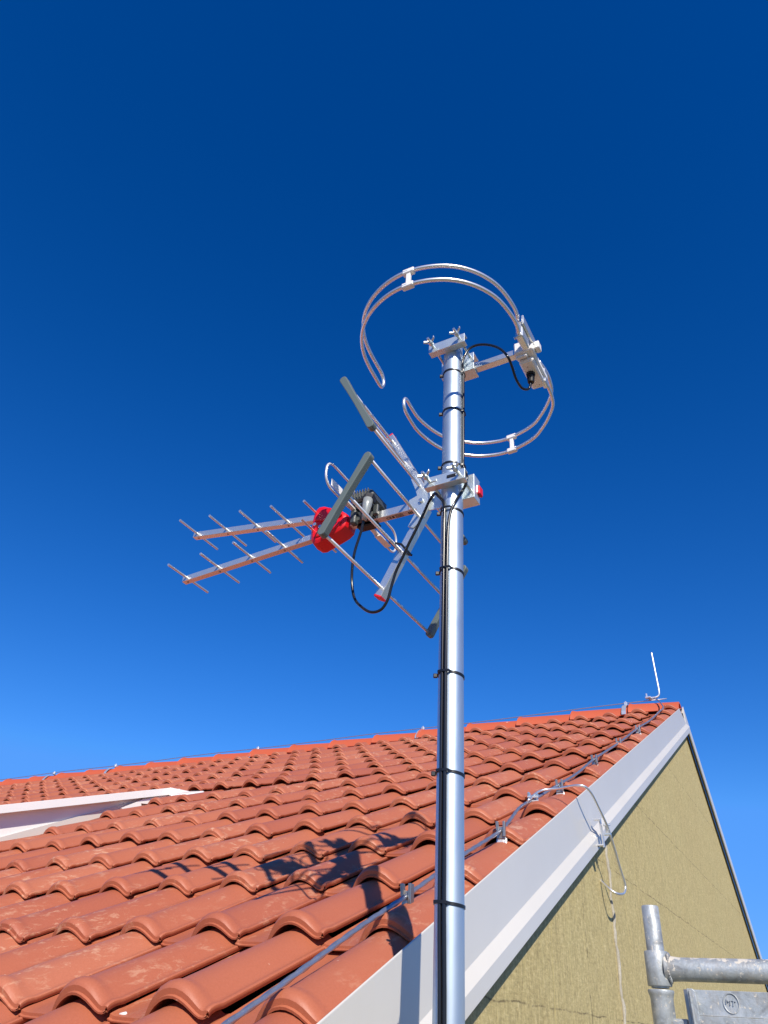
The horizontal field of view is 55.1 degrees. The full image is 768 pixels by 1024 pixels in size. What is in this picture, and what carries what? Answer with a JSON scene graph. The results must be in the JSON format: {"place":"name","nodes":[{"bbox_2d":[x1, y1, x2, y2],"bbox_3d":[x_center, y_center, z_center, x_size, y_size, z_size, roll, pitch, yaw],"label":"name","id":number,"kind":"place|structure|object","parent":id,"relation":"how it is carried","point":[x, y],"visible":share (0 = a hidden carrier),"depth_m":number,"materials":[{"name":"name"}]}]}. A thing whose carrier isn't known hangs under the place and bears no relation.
{"place":"outdoors","nodes":[
{"label":"outdoors","id":0,"kind":"place"},
{"bbox_2d":[0,0,767,988],"label":"sky","id":1,"kind":"structure","parent":0,"point":[204,204],"materials":[{"name":"blue"}]},
{"label":"ground","id":2,"kind":"structure","parent":0,"visible":0},
{"bbox_2d":[0,702,767,1023],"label":"house","id":3,"kind":"structure","parent":2,"relation":"on","point":[218,888],"depth_m":2.51,"materials":[{"name":"clay roof tiles"},{"name":"plaster render"},{"name":"painted metal"}]},
{"bbox_2d":[400,883,413,903],"bbox_3d":[0.059,0.884,1.654,0.033,0.084,0.058,-16,-40,26],"label":"wire clip","id":4,"kind":"object","parent":3,"relation":"on","point":[410,898],"visible":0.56,"depth_m":1.65,"materials":[{"name":"metal"}]},
{"bbox_2d":[221,698,663,1023],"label":"conductor wire","id":5,"kind":"object","parent":3,"relation":"attached to","point":[265,996],"visible":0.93,"depth_m":1.46,"materials":[{"name":"metal"}]},
{"bbox_2d":[527,792,538,801],"bbox_3d":[0.524,1.006,2.592,0.041,0.034,0.037,-4,-36,12],"label":"cross clamp","id":6,"kind":"object","parent":5,"relation":"attached to","point":[535,796],"visible":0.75,"depth_m":2.59,"materials":[{"name":"metal"}]},
{"bbox_2d":[495,821,507,842],"bbox_3d":[0.350,0.967,2.183,0.033,0.084,0.058,-9,-37,18],"label":"wire clip","id":7,"kind":"object","parent":3,"relation":"on","point":[501,836],"visible":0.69,"depth_m":2.17,"materials":[{"name":"metal"}]},
{"bbox_2d":[555,779,564,793],"bbox_3d":[0.671,1.065,2.799,0.033,0.084,0.058,-10,-37,20],"label":"wire clip","id":8,"kind":"object","parent":3,"relation":"on","point":[560,791],"visible":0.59,"depth_m":2.79,"materials":[{"name":"metal"}]},
{"bbox_2d":[527,784,625,894],"bbox_3d":[0.725,1.164,2.623,0.161,0.305,0.557,-26,-45,36],"label":"branch wire","id":9,"kind":"object","parent":3,"relation":"attached to","point":[605,822],"visible":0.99,"depth_m":2.65,"materials":[{"name":"silver metal"}]},
{"bbox_2d":[590,754,598,764],"bbox_3d":[0.964,1.153,3.350,0.033,0.084,0.058,-16,-40,26],"label":"wire clip","id":10,"kind":"object","parent":3,"relation":"on","point":[595,762],"visible":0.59,"depth_m":3.34,"materials":[{"name":"metal"}]},
{"bbox_2d":[593,818,610,847],"bbox_3d":[0.794,1.167,2.673,0.052,0.097,0.068,-15,-39,25],"label":"cable clamp","id":11,"kind":"object","parent":3,"relation":"attached to","point":[607,833],"visible":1,"depth_m":2.67,"materials":[{"name":"metal"}]},
{"bbox_2d":[615,738,622,750],"bbox_3d":[1.233,1.233,3.856,0.033,0.084,0.058,-12,-38,21],"label":"wire clip","id":12,"kind":"object","parent":3,"relation":"on","point":[619,741],"visible":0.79,"depth_m":3.85,"materials":[{"name":"metal"}]},
{"bbox_2d":[621,701,627,713],"bbox_3d":[1.998,1.635,6.068,0.036,0.154,0.264,-15,-39,25],"label":"ridge clip","id":13,"kind":"object","parent":3,"relation":"attached to","point":[624,707],"visible":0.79,"depth_m":5.99,"materials":[{"name":"metal"}]},
{"bbox_2d":[635,725,640,733],"bbox_3d":[1.512,1.316,4.380,0.033,0.084,0.059,-8,-37,17],"label":"wire clip","id":14,"kind":"object","parent":3,"relation":"on","point":[638,731],"visible":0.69,"depth_m":4.37,"materials":[{"name":"metal"}]},
{"bbox_2d":[645,652,659,699],"bbox_3d":[2.208,1.356,6.125,0.122,0.405,0.043,-12,-38,21],"label":"lightning rod","id":15,"kind":"object","parent":3,"relation":"attached to","point":[658,688],"visible":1,"depth_m":6.07,"materials":[{"name":"metal"}]},
{"bbox_2d":[641,905,767,1023],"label":"scaffold","id":16,"kind":"object","parent":2,"relation":"on","point":[665,970],"visible":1,"depth_m":1.62,"materials":[{"name":"silver metal"}]},
{"bbox_2d":[683,988,767,1023],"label":"scaffold deck","id":17,"kind":"structure","parent":16,"relation":"attached to","point":[722,1007],"depth_m":1.55,"materials":[{"name":"metal"}]},
{"bbox_3d":[0.362,2.070,6.855,0.036,0.155,0.264,-15,-39,25],"label":"ridge clip","id":18,"kind":"object","parent":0,"visible":0},
{"bbox_2d":[0,698,666,779],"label":"ridge wire","id":19,"kind":"object","parent":18,"relation":"attached to","point":[351,736],"visible":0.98,"depth_m":7.21,"materials":[{"name":"metal"}]},
{"bbox_3d":[0.012,1.121,0.986,0.252,0.160,0.120,-15,-39,25],"label":"mast wall bracket","id":20,"kind":"object","parent":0,"visible":0},
{"bbox_2d":[432,348,464,1023],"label":"antenna mast","id":21,"kind":"object","parent":20,"relation":"attached to","point":[452,450],"visible":0.62,"depth_m":1.37,"materials":[{"name":"metal"}]},
{"bbox_2d":[167,377,482,637],"bbox_3d":[-0.168,0.046,1.937,0.910,0.501,0.534,-15,-39,25],"label":"television antenna","id":22,"kind":"object","parent":21,"relation":"attached to","point":[334,526],"visible":0.88,"depth_m":1.84,"materials":[{"name":"metal"}]},
{"bbox_2d":[389,542,411,555],"bbox_3d":[0.039,0.085,1.741,0.034,0.019,0.061,-15,-39,25],"label":"cable tie","id":23,"kind":"object","parent":22,"relation":"attached to","point":[403,546],"visible":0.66,"depth_m":1.73,"materials":[{"name":"black plastic"}]},
{"bbox_2d":[350,492,445,1023],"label":"antenna cable","id":24,"kind":"object","parent":21,"relation":"attached to","point":[439,960],"visible":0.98,"depth_m":1.40,"materials":[{"name":"black plastic"}]},
{"bbox_2d":[431,768,464,778],"bbox_3d":[0.118,0.477,1.338,0.059,0.010,0.053,16,-37,-16],"label":"cable tie","id":25,"kind":"object","parent":21,"relation":"attached to","point":[433,773],"visible":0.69,"depth_m":1.32,"materials":[{"name":"black plastic"}]},
{"bbox_2d":[433,669,464,679],"bbox_3d":[0.129,0.322,1.446,0.059,0.010,0.053,16,-37,-16],"label":"cable tie","id":26,"kind":"object","parent":21,"relation":"attached to","point":[435,675],"visible":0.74,"depth_m":1.43,"materials":[{"name":"black plastic"}]},
{"bbox_2d":[433,900,465,909],"bbox_3d":[0.107,0.648,1.215,0.053,0.010,0.059,-15,-39,25],"label":"cable tie","id":27,"kind":"object","parent":21,"relation":"attached to","point":[450,903],"visible":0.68,"depth_m":1.20,"materials":[{"name":"black plastic"}]},
{"bbox_2d":[435,565,463,577],"bbox_3d":[0.143,0.132,1.580,0.059,0.010,0.053,16,-37,-16],"label":"cable tie","id":28,"kind":"object","parent":21,"relation":"attached to","point":[437,573],"visible":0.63,"depth_m":1.56,"materials":[{"name":"black plastic"}]},
{"bbox_2d":[437,505,463,517],"bbox_3d":[0.152,0.004,1.669,0.059,0.010,0.053,16,-37,-16],"label":"cable tie","id":29,"kind":"object","parent":21,"relation":"attached to","point":[446,506],"visible":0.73,"depth_m":1.65,"materials":[{"name":"black plastic"}]},
{"bbox_2d":[438,460,465,469],"bbox_3d":[0.164,-0.105,1.744,0.053,0.010,0.058,26,-40,-28],"label":"cable tie","id":30,"kind":"object","parent":21,"relation":"attached to","point":[440,467],"visible":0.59,"depth_m":1.73,"materials":[{"name":"black plastic"}]},
{"bbox_2d":[439,406,465,416],"bbox_3d":[0.174,-0.245,1.843,0.053,0.010,0.058,26,-40,-28],"label":"cable tie","id":31,"kind":"object","parent":21,"relation":"attached to","point":[440,414],"visible":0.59,"depth_m":1.83,"materials":[{"name":"black plastic"}]},
{"bbox_2d":[440,368,465,377],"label":"cable tie","id":32,"kind":"object","parent":21,"relation":"attached to","point":[441,376],"visible":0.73,"depth_m":1.90,"materials":[{"name":"black plastic"}]},
{"bbox_2d":[360,264,554,457],"bbox_3d":[0.210,-0.366,1.977,0.435,0.111,0.679,-15,-39,25],"label":"radio antenna","id":33,"kind":"object","parent":21,"relation":"attached to","point":[525,351],"visible":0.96,"depth_m":1.92,"materials":[{"name":"metal"}]},
{"bbox_2d":[442,343,531,1023],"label":"antenna cable","id":34,"kind":"object","parent":21,"relation":"attached to","point":[444,990],"visible":0.98,"depth_m":1.39,"materials":[{"name":"black plastic"}]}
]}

